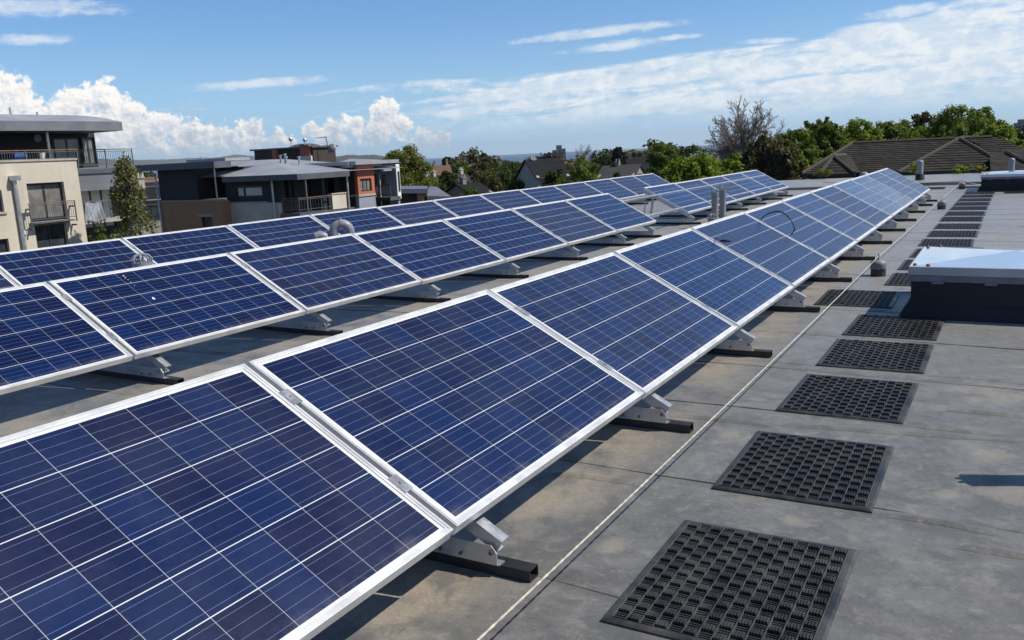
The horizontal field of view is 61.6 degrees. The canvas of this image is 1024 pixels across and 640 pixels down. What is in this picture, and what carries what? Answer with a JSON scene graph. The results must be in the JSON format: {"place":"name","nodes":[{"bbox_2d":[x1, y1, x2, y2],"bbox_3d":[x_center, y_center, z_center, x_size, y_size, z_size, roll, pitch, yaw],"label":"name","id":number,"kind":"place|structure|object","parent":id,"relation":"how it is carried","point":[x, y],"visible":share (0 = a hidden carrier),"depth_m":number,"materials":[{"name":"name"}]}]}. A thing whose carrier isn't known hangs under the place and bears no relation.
{"place":"outdoors","nodes":[
{"label":"outdoors","id":0,"kind":"place"},
{"bbox_2d":[0,107,136,252],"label":"apartment block","id":1,"kind":"structure","parent":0,"point":[47,198],"depth_m":40.31,"materials":[{"name":"paint"}]},
{"bbox_2d":[26,182,65,221],"bbox_3d":[-21.608,-5.467,39.756,0.060,1.745,1.782,4,13,30],"label":"window","id":2,"kind":"structure","parent":1,"relation":"in","point":[50,191],"depth_m":39.78,"materials":[{"name":"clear glass"}]},
{"bbox_2d":[34,223,66,247],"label":"window","id":3,"kind":"structure","parent":1,"relation":"in","point":[49,235],"depth_m":40.05,"materials":[{"name":"black glass"}]},
{"bbox_2d":[53,138,82,164],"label":"window","id":4,"kind":"structure","parent":1,"relation":"in","point":[59,143],"depth_m":43.20,"materials":[{"name":"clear glass"}]},
{"bbox_2d":[82,137,95,164],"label":"window","id":5,"kind":"structure","parent":1,"relation":"in","point":[88,143],"depth_m":44.17,"materials":[{"name":"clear glass"}]},
{"bbox_2d":[85,201,106,221],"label":"silver tarp","id":6,"kind":"object","parent":1,"relation":"hanging from","point":[94,212],"visible":1,"depth_m":42.65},
{"bbox_2d":[81,189,115,229],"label":"window","id":7,"kind":"structure","parent":1,"relation":"in","point":[93,195],"depth_m":44.16,"materials":[{"name":"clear glass"}]},
{"bbox_2d":[77,155,254,173],"bbox_3d":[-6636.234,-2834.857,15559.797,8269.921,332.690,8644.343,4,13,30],"label":"shore hills","id":8,"kind":"structure","parent":0,"point":[147,162],"depth_m":14978.05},
{"bbox_2d":[135,154,401,232],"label":"apartment block","id":9,"kind":"structure","parent":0,"point":[258,190],"depth_m":57.43,"materials":[{"name":"paint"}]},
{"bbox_2d":[250,137,337,161],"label":"apartment block","id":10,"kind":"structure","parent":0,"point":[313,152],"depth_m":84.78,"materials":[{"name":"brown brick"}]},
{"bbox_2d":[154,145,760,175],"bbox_3d":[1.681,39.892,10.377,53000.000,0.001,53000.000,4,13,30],"label":"sea","id":11,"kind":"structure","parent":0,"point":[520,158],"depth_m":9308.84,"materials":[{"name":"liquid"}]},
{"bbox_2d":[203,154,723,199],"bbox_3d":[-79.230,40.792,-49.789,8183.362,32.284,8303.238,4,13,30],"label":"ground","id":12,"kind":"structure","parent":0,"point":[718,158],"depth_m":1406.01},
{"bbox_2d":[107,151,163,238],"bbox_3d":[-17.635,-1.891,40.603,3.479,12.032,3.743,4,13,30],"label":"birch tree","id":13,"kind":"object","parent":12,"relation":"on","point":[131,195],"visible":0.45,"depth_m":39.73,"materials":[{"name":"green plant"}]},
{"bbox_2d":[122,173,161,236],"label":"house","id":14,"kind":"structure","parent":12,"relation":"on","point":[152,202],"depth_m":84.67,"materials":[{"name":"stone"}]},
{"bbox_2d":[380,144,440,203],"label":"tree","id":15,"kind":"object","parent":12,"relation":"on","point":[411,173],"visible":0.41,"depth_m":108.18,"materials":[{"name":"green plant"}]},
{"bbox_2d":[401,186,450,203],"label":"estate block","id":16,"kind":"structure","parent":12,"relation":"on","point":[410,194],"depth_m":77.37,"materials":[{"name":"grey brick"}]},
{"bbox_2d":[438,170,458,188],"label":"tree","id":17,"kind":"object","parent":12,"relation":"on","point":[448,179],"visible":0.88,"depth_m":127.15,"materials":[{"name":"green plant"}]},
{"bbox_2d":[445,175,492,197],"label":"house","id":18,"kind":"structure","parent":12,"relation":"on","point":[455,190],"depth_m":113.00,"materials":[{"name":"stone"}]},
{"bbox_2d":[449,146,502,173],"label":"tree","id":19,"kind":"object","parent":12,"relation":"on","point":[469,156],"visible":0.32,"depth_m":293.35,"materials":[{"name":"green plant"}]},
{"bbox_2d":[470,152,499,174],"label":"bare tree","id":20,"kind":"object","parent":12,"relation":"on","point":[487,162],"visible":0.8,"depth_m":254.16,"materials":[{"name":"plant"}]},
{"bbox_2d":[467,171,503,191],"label":"tree","id":21,"kind":"object","parent":12,"relation":"on","point":[494,182],"visible":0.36,"depth_m":117.38,"materials":[{"name":"plant"}]},
{"bbox_2d":[488,168,516,191],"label":"tree","id":22,"kind":"object","parent":12,"relation":"on","point":[506,176],"visible":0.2,"depth_m":136.95,"materials":[{"name":"green plant"}]},
{"bbox_2d":[0,173,1023,639],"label":"flat roof","id":23,"kind":"structure","parent":12,"relation":"on","point":[936,537],"depth_m":3.68,"materials":[{"name":"concrete"}]},
{"bbox_2d":[86,354,183,384],"bbox_3d":[-2.927,0.086,6.243,1.410,0.664,0.088,4,13,30],"label":"support frame","id":24,"kind":"object","parent":23,"relation":"on","point":[149,374],"visible":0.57,"depth_m":6.07,"materials":[{"name":"metal"}]},
{"bbox_2d":[253,311,342,335],"bbox_3d":[-2.099,-0.228,7.659,1.410,0.664,0.088,4,13,30],"label":"support frame","id":25,"kind":"object","parent":23,"relation":"on","point":[317,328],"visible":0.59,"depth_m":7.51,"materials":[{"name":"metal"}]},
{"bbox_2d":[314,219,354,238],"bbox_3d":[-2.252,-0.896,10.981,0.515,0.785,0.128,-5,11,-10],"label":"gooseneck vent","id":26,"kind":"object","parent":23,"relation":"on","point":[337,225],"visible":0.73,"depth_m":10.89,"materials":[{"name":"grey metal"}]},
{"bbox_2d":[367,282,450,302],"bbox_3d":[-1.271,-0.543,9.075,1.410,0.664,0.088,4,13,30],"label":"support frame","id":27,"kind":"object","parent":23,"relation":"on","point":[424,296],"visible":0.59,"depth_m":8.93,"materials":[{"name":"metal"}]},
{"bbox_2d":[423,515,538,582],"bbox_3d":[-0.554,0.514,3.186,1.410,0.664,0.088,4,13,30],"label":"support frame","id":28,"kind":"object","parent":23,"relation":"on","point":[480,557],"visible":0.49,"depth_m":2.96,"materials":[{"name":"metal"}]},
{"bbox_2d":[457,261,528,278],"bbox_3d":[-0.443,-0.857,10.491,1.410,0.664,0.088,4,13,30],"label":"support frame","id":29,"kind":"object","parent":23,"relation":"on","point":[502,273],"visible":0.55,"depth_m":10.34,"materials":[{"name":"metal"}]},
{"bbox_2d":[521,245,587,259],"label":"support frame","id":30,"kind":"object","parent":23,"relation":"on","point":[573,255],"visible":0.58,"depth_m":11.77,"materials":[{"name":"metal"}]},
{"bbox_2d":[574,233,633,245],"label":"support frame","id":31,"kind":"object","parent":23,"relation":"on","point":[608,242],"visible":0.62,"depth_m":13.20,"materials":[{"name":"metal"}]},
{"bbox_2d":[604,225,661,237],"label":"support frame","id":32,"kind":"object","parent":23,"relation":"on","point":[642,234],"visible":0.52,"depth_m":14.19,"materials":[{"name":"metal"}]},
{"bbox_2d":[608,392,693,433],"bbox_3d":[0.274,0.200,4.602,1.410,0.664,0.088,4,13,30],"label":"support frame","id":33,"kind":"object","parent":23,"relation":"on","point":[649,418],"visible":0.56,"depth_m":4.37,"materials":[{"name":"metal"}]},
{"bbox_2d":[643,190,700,224],"bbox_3d":[2.892,-2.150,16.333,1.410,0.664,0.088,4,13,30],"label":"support frame","id":34,"kind":"object","parent":23,"relation":"on","point":[690,221],"visible":0.8,"depth_m":16.28,"materials":[{"name":"metal"}]},
{"bbox_2d":[600,520,858,639],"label":"rubber mat","id":35,"kind":"object","parent":23,"relation":"on","point":[694,580],"visible":1,"depth_m":2.76,"materials":[{"name":"rubber"}]},
{"bbox_2d":[707,328,771,357],"bbox_3d":[1.102,-0.115,6.018,1.410,0.664,0.088,4,13,30],"label":"support frame","id":36,"kind":"object","parent":23,"relation":"on","point":[743,347],"visible":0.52,"depth_m":5.79,"materials":[{"name":"metal"}]},
{"bbox_2d":[766,289,819,312],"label":"support frame","id":37,"kind":"object","parent":23,"relation":"on","point":[789,304],"visible":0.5,"depth_m":7.21,"materials":[{"name":"metal"}]},
{"bbox_2d":[711,431,893,512],"bbox_3d":[1.298,0.639,3.778,0.625,0.018,0.795,3,13,29],"label":"rubber mat","id":38,"kind":"object","parent":23,"relation":"on","point":[843,474],"visible":1,"depth_m":3.71,"materials":[{"name":"rubber"}]},
{"bbox_2d":[805,263,851,281],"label":"support frame","id":39,"kind":"object","parent":23,"relation":"on","point":[828,276],"visible":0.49,"depth_m":8.62,"materials":[{"name":"metal"}]},
{"bbox_2d":[775,374,918,424],"bbox_3d":[1.874,0.420,4.766,0.625,0.018,0.795,4,13,30],"label":"rubber mat","id":40,"kind":"object","parent":23,"relation":"on","point":[884,401],"visible":1,"depth_m":4.70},
{"bbox_2d":[835,244,874,259],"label":"support frame","id":41,"kind":"object","parent":23,"relation":"on","point":[853,255],"visible":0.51,"depth_m":10.04,"materials":[{"name":"metal"}]},
{"bbox_2d":[814,289,899,307],"bbox_3d":[3.083,-0.198,7.654,0.625,0.018,0.795,3,13,28],"label":"rubber mat","id":42,"kind":"object","parent":23,"relation":"on","point":[864,298],"visible":1,"depth_m":7.58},
{"bbox_2d":[857,230,891,243],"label":"support frame","id":43,"kind":"object","parent":23,"relation":"on","point":[877,239],"visible":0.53,"depth_m":11.46,"materials":[{"name":"metal"}]},
{"bbox_2d":[816,339,933,373],"bbox_3d":[2.398,0.224,5.647,0.625,0.018,0.795,4,13,29],"label":"rubber mat","id":44,"kind":"object","parent":23,"relation":"on","point":[881,356],"visible":1,"depth_m":5.58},
{"bbox_2d":[870,253,886,276],"bbox_3d":[3.770,-0.571,8.838,0.160,0.236,0.160,4,13,30],"label":"rope weight","id":45,"kind":"object","parent":23,"relation":"on","point":[878,266],"visible":0.95,"depth_m":8.79,"materials":[{"name":"metal"}]},
{"bbox_2d":[477,182,960,639],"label":"safety rope","id":46,"kind":"object","parent":45,"relation":"attached to","point":[551,570],"visible":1,"depth_m":2.98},
{"bbox_2d":[841,314,944,340],"bbox_3d":[2.873,0.046,6.449,0.625,0.018,0.795,4,13,30],"label":"rubber mat","id":47,"kind":"object","parent":23,"relation":"on","point":[898,327],"visible":1,"depth_m":6.38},
{"bbox_2d":[884,272,910,285],"bbox_3d":[4.047,-0.400,8.456,0.625,0.018,0.795,4,13,29],"label":"rubber mat","id":48,"kind":"object","parent":23,"relation":"on","point":[898,279],"visible":0.29,"depth_m":8.44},
{"bbox_2d":[918,238,974,246],"bbox_3d":[5.679,-1.015,11.223,0.625,0.018,0.795,4,13,29],"label":"rubber mat","id":49,"kind":"object","parent":23,"relation":"on","point":[950,242],"visible":1,"depth_m":11.14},
{"bbox_2d":[926,230,978,236],"bbox_3d":[6.245,-1.225,12.164,0.625,0.018,0.795,4,13,29],"label":"rubber mat","id":50,"kind":"object","parent":23,"relation":"on","point":[947,233],"visible":1,"depth_m":12.09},
{"bbox_2d":[933,223,981,228],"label":"rubber mat","id":51,"kind":"object","parent":23,"relation":"on","point":[958,226],"visible":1,"depth_m":13.02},
{"bbox_2d":[899,245,1023,323],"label":"skylight","id":52,"kind":"object","parent":23,"relation":"on","point":[976,284],"visible":1,"depth_m":6.57,"materials":[{"name":"white plastic"}]},
{"bbox_2d":[977,170,1023,191],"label":"skylight","id":53,"kind":"object","parent":23,"relation":"on","point":[999,181],"visible":1,"depth_m":20.10,"materials":[{"name":"black plastic"}]},
{"bbox_2d":[515,156,571,188],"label":"house","id":54,"kind":"structure","parent":12,"relation":"on","point":[531,172],"depth_m":105.53,"materials":[{"name":"stone"}]},
{"bbox_2d":[553,156,599,184],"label":"tree","id":55,"kind":"object","parent":12,"relation":"on","point":[583,171],"visible":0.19,"depth_m":95.51,"materials":[{"name":"green plant"}]},
{"bbox_2d":[598,159,646,178],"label":"house","id":56,"kind":"structure","parent":12,"relation":"on","point":[607,171],"depth_m":119.64,"materials":[{"name":"grey stone"}]},
{"bbox_2d":[645,142,677,169],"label":"tree","id":57,"kind":"object","parent":12,"relation":"on","point":[658,156],"visible":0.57,"depth_m":144.10,"materials":[{"name":"green plant"}]},
{"bbox_2d":[659,150,722,182],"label":"tree","id":58,"kind":"object","parent":12,"relation":"on","point":[698,166],"visible":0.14,"depth_m":49.36,"materials":[{"name":"green plant"}]},
{"bbox_2d":[711,153,746,175],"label":"tree","id":59,"kind":"object","parent":12,"relation":"on","point":[733,164],"visible":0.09,"depth_m":53.22,"materials":[{"name":"green plant"}]},
{"bbox_2d":[696,96,784,163],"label":"bare tree","id":60,"kind":"object","parent":12,"relation":"on","point":[727,145],"visible":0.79,"depth_m":78.61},
{"bbox_2d":[730,130,809,180],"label":"budding tree","id":61,"kind":"object","parent":12,"relation":"on","point":[774,156],"visible":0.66,"depth_m":68.91,"materials":[{"name":"green plant"}]},
{"bbox_2d":[765,127,823,168],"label":"tree","id":62,"kind":"object","parent":12,"relation":"on","point":[809,150],"visible":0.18,"depth_m":81.11,"materials":[{"name":"green plant"}]},
{"bbox_2d":[798,116,845,158],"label":"tree","id":63,"kind":"object","parent":12,"relation":"on","point":[827,136],"visible":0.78,"depth_m":89.11,"materials":[{"name":"green plant"}]},
{"bbox_2d":[838,117,885,145],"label":"tree","id":64,"kind":"object","parent":12,"relation":"on","point":[853,130],"visible":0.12,"depth_m":93.66,"materials":[{"name":"green plant"}]},
{"bbox_2d":[869,119,920,139],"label":"tree","id":65,"kind":"object","parent":12,"relation":"on","point":[903,129],"visible":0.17,"depth_m":95.55,"materials":[{"name":"green plant"}]},
{"bbox_2d":[916,104,991,137],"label":"tree","id":66,"kind":"object","parent":12,"relation":"on","point":[947,122],"visible":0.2,"depth_m":96.59,"materials":[{"name":"green plant"}]},
{"bbox_2d":[962,106,996,129],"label":"tree","id":67,"kind":"object","parent":12,"relation":"on","point":[986,110],"visible":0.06,"depth_m":100.63,"materials":[{"name":"green plant"}]},
{"bbox_2d":[971,119,1023,147],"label":"tree","id":68,"kind":"object","parent":12,"relation":"on","point":[1003,130],"visible":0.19,"depth_m":87.94,"materials":[{"name":"green plant"}]},
{"bbox_2d":[0,0,1023,159],"label":"sky","id":69,"kind":"structure","parent":0,"point":[182,79],"materials":[{"name":"blue"}]},
{"bbox_2d":[801,135,1023,178],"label":"tiled house","id":70,"kind":"structure","parent":0,"point":[938,155],"depth_m":62.55,"materials":[{"name":"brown tile"}]},
{"bbox_3d":[-1.756,-1.523,14.631,0.053,0.053,26.600,4,13,30],"label":"mounting rail","id":71,"kind":"object","parent":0,"visible":0},
{"bbox_2d":[0,238,153,285],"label":"solar panel","id":72,"kind":"object","parent":71,"relation":"on","point":[31,266],"visible":0.56,"depth_m":9.69,"materials":[{"name":"glass"}]},
{"bbox_2d":[378,200,457,224],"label":"solar panel","id":73,"kind":"object","parent":71,"relation":"on","point":[416,212],"visible":0.58,"depth_m":15.40,"materials":[{"name":"glass"}]},
{"bbox_2d":[479,189,540,208],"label":"solar panel","id":74,"kind":"object","parent":71,"relation":"on","point":[509,199],"visible":0.52,"depth_m":18.24,"materials":[{"name":"glass"}]},
{"bbox_2d":[520,186,572,202],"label":"solar panel","id":75,"kind":"object","parent":71,"relation":"on","point":[545,194],"visible":0.55,"depth_m":19.66,"materials":[{"name":"glass"}]},
{"bbox_2d":[553,182,602,197],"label":"solar panel","id":76,"kind":"object","parent":71,"relation":"on","point":[578,189],"visible":0.54,"depth_m":21.07,"materials":[{"name":"glass"}]},
{"bbox_2d":[584,178,638,199],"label":"solar panel","id":77,"kind":"object","parent":71,"relation":"on","point":[613,188],"visible":0.9,"depth_m":22.48,"materials":[{"name":"glass"}]},
{"bbox_2d":[609,176,649,196],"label":"solar panel","id":78,"kind":"object","parent":71,"relation":"on","point":[634,184],"visible":0.64,"depth_m":23.76,"materials":[{"name":"glass"}]},
{"bbox_2d":[634,173,669,185],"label":"solar panel","id":79,"kind":"object","parent":71,"relation":"on","point":[651,179],"visible":0.54,"depth_m":25.35,"materials":[{"name":"glass"}]},
{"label":"support frame","id":80,"kind":"object","parent":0,"visible":0},
{"bbox_3d":[2.939,-1.095,9.433,0.053,0.053,21.680,4,13,30],"label":"mounting rail","id":81,"kind":"object","parent":80,"relation":"on","visible":0},
{"bbox_2d":[0,363,453,639],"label":"solar panel","id":82,"kind":"object","parent":81,"relation":"on","point":[244,501],"visible":1,"depth_m":2.38,"materials":[{"name":"glass"}]},
{"bbox_2d":[489,252,737,398],"bbox_3d":[0.674,-0.044,5.070,0.990,0.062,1.680,33,26,20],"label":"solar panel","id":83,"kind":"object","parent":81,"relation":"on","point":[641,329],"visible":0.94,"depth_m":4.91,"materials":[{"name":"glass"}]},
{"bbox_2d":[614,228,793,330],"bbox_3d":[1.501,-0.361,6.486,0.990,0.062,1.680,33,26,20],"label":"solar panel","id":84,"kind":"object","parent":81,"relation":"on","point":[739,291],"visible":0.94,"depth_m":6.36,"materials":[{"name":"glass"}]},
{"bbox_2d":[781,192,876,243],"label":"solar panel","id":85,"kind":"object","parent":81,"relation":"on","point":[843,221],"visible":0.96,"depth_m":10.66,"materials":[{"name":"glass"}]},
{"bbox_2d":[832,179,904,216],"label":"solar panel","id":86,"kind":"object","parent":81,"relation":"on","point":[874,199],"visible":0.95,"depth_m":13.52,"materials":[{"name":"glass"}]},
{"bbox_2d":[850,175,914,209],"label":"solar panel","id":87,"kind":"object","parent":81,"relation":"on","point":[876,186],"visible":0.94,"depth_m":14.97,"materials":[{"name":"glass"}]},
{"bbox_3d":[3.346,-0.825,9.255,0.053,0.053,21.680,4,13,30],"label":"mounting rail","id":88,"kind":"object","parent":80,"relation":"on","visible":0},
{"bbox_2d":[247,289,643,534],"bbox_3d":[-0.154,0.264,3.653,0.990,0.062,1.680,33,26,20],"label":"solar panel","id":89,"kind":"object","parent":88,"relation":"on","point":[458,414],"visible":0.98,"depth_m":3.43,"materials":[{"name":"glass"}]},
{"bbox_2d":[691,212,830,289],"bbox_3d":[2.329,-0.678,7.901,0.990,0.062,1.680,33,26,20],"label":"solar panel","id":90,"kind":"object","parent":88,"relation":"on","point":[779,254],"visible":0.95,"depth_m":7.80,"materials":[{"name":"glass"}]},
{"bbox_2d":[745,201,857,263],"bbox_3d":[3.157,-0.986,9.318,0.990,0.062,1.680,33,26,20],"label":"solar panel","id":91,"kind":"object","parent":88,"relation":"on","point":[829,242],"visible":0.94,"depth_m":9.25,"materials":[{"name":"glass"}]},
{"bbox_2d":[810,185,891,227],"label":"solar panel","id":92,"kind":"object","parent":88,"relation":"on","point":[877,217],"visible":0.94,"depth_m":12.10,"materials":[{"name":"glass"}]},
{"bbox_2d":[865,171,922,201],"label":"solar panel","id":93,"kind":"object","parent":88,"relation":"on","point":[899,187],"visible":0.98,"depth_m":16.37,"materials":[{"name":"glass"}]},
{"bbox_2d":[877,168,929,194],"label":"solar panel","id":94,"kind":"object","parent":88,"relation":"on","point":[908,182],"visible":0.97,"depth_m":17.81,"materials":[{"name":"glass"}]},
{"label":"support frame","id":95,"kind":"object","parent":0,"visible":0},
{"bbox_2d":[648,183,781,216],"bbox_3d":[1.005,-1.267,12.366,0.053,0.053,25.200,4,13,30],"label":"mounting rail","id":96,"kind":"object","parent":95,"relation":"on","point":[664,212],"visible":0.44,"depth_m":16.19,"materials":[{"name":"metal"}]},
{"bbox_2d":[0,282,132,394],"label":"solar panel","id":97,"kind":"object","parent":96,"relation":"on","point":[48,333],"visible":1,"depth_m":5.65,"materials":[{"name":"glass"}]},
{"bbox_2d":[48,253,305,358],"bbox_3d":[-2.527,-0.164,6.710,0.990,0.062,1.680,33,26,20],"label":"solar panel","id":98,"kind":"object","parent":96,"relation":"on","point":[199,299],"visible":0.97,"depth_m":6.57,"materials":[{"name":"glass"}]},
{"bbox_2d":[229,233,421,313],"bbox_3d":[-1.700,-0.481,8.125,0.990,0.062,1.680,33,26,20],"label":"solar panel","id":99,"kind":"object","parent":96,"relation":"on","point":[313,275],"visible":0.98,"depth_m":8.01,"materials":[{"name":"glass"}]},
{"bbox_2d":[353,220,504,283],"bbox_3d":[-0.871,-0.789,9.542,0.990,0.062,1.680,33,26,20],"label":"solar panel","id":100,"kind":"object","parent":96,"relation":"on","point":[430,251],"visible":0.98,"depth_m":9.45,"materials":[{"name":"glass"}]},
{"bbox_2d":[443,209,567,262],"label":"solar panel","id":101,"kind":"object","parent":96,"relation":"on","point":[507,235],"visible":0.98,"depth_m":10.87,"materials":[{"name":"glass"}]},
{"bbox_2d":[511,200,616,245],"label":"solar panel","id":102,"kind":"object","parent":96,"relation":"on","point":[567,222],"visible":0.99,"depth_m":12.29,"materials":[{"name":"glass"}]},
{"bbox_2d":[565,193,655,232],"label":"solar panel","id":103,"kind":"object","parent":96,"relation":"on","point":[615,213],"visible":1,"depth_m":13.72,"materials":[{"name":"glass"}]},
{"bbox_2d":[643,183,710,213],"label":"solar panel","id":104,"kind":"object","parent":96,"relation":"on","point":[685,197],"visible":0.91,"depth_m":16.67,"materials":[{"name":"glass"}]},
{"bbox_2d":[675,179,736,205],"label":"solar panel","id":105,"kind":"object","parent":96,"relation":"on","point":[703,193],"visible":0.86,"depth_m":18.21,"materials":[{"name":"glass"}]},
{"bbox_2d":[699,176,756,200],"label":"solar panel","id":106,"kind":"object","parent":96,"relation":"on","point":[732,188],"visible":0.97,"depth_m":19.64,"materials":[{"name":"glass"}]},
{"bbox_2d":[721,172,773,195],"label":"solar panel","id":107,"kind":"object","parent":96,"relation":"on","point":[750,184],"visible":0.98,"depth_m":21.01,"materials":[{"name":"glass"}]},
{"bbox_2d":[740,170,787,191],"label":"solar panel","id":108,"kind":"object","parent":96,"relation":"on","point":[766,180],"visible":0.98,"depth_m":22.43,"materials":[{"name":"glass"}]},
{"bbox_3d":[-2.163,-1.793,14.809,0.053,0.053,26.600,4,13,30],"label":"mounting rail","id":109,"kind":"object","parent":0,"visible":0},
{"bbox_2d":[122,225,256,263],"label":"solar panel","id":110,"kind":"object","parent":109,"relation":"on","point":[165,247],"visible":0.52,"depth_m":11.13,"materials":[{"name":"glass"}]},
{"bbox_2d":[227,215,328,247],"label":"solar panel","id":111,"kind":"object","parent":109,"relation":"on","point":[265,233],"visible":0.57,"depth_m":12.51,"materials":[{"name":"glass"}]},
{"bbox_2d":[310,207,403,234],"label":"solar panel","id":112,"kind":"object","parent":109,"relation":"on","point":[367,219],"visible":0.56,"depth_m":14.08,"materials":[{"name":"glass"}]},
{"bbox_2d":[433,194,503,216],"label":"solar panel","id":113,"kind":"object","parent":109,"relation":"on","point":[467,205],"visible":0.6,"depth_m":16.81,"materials":[{"name":"glass"}]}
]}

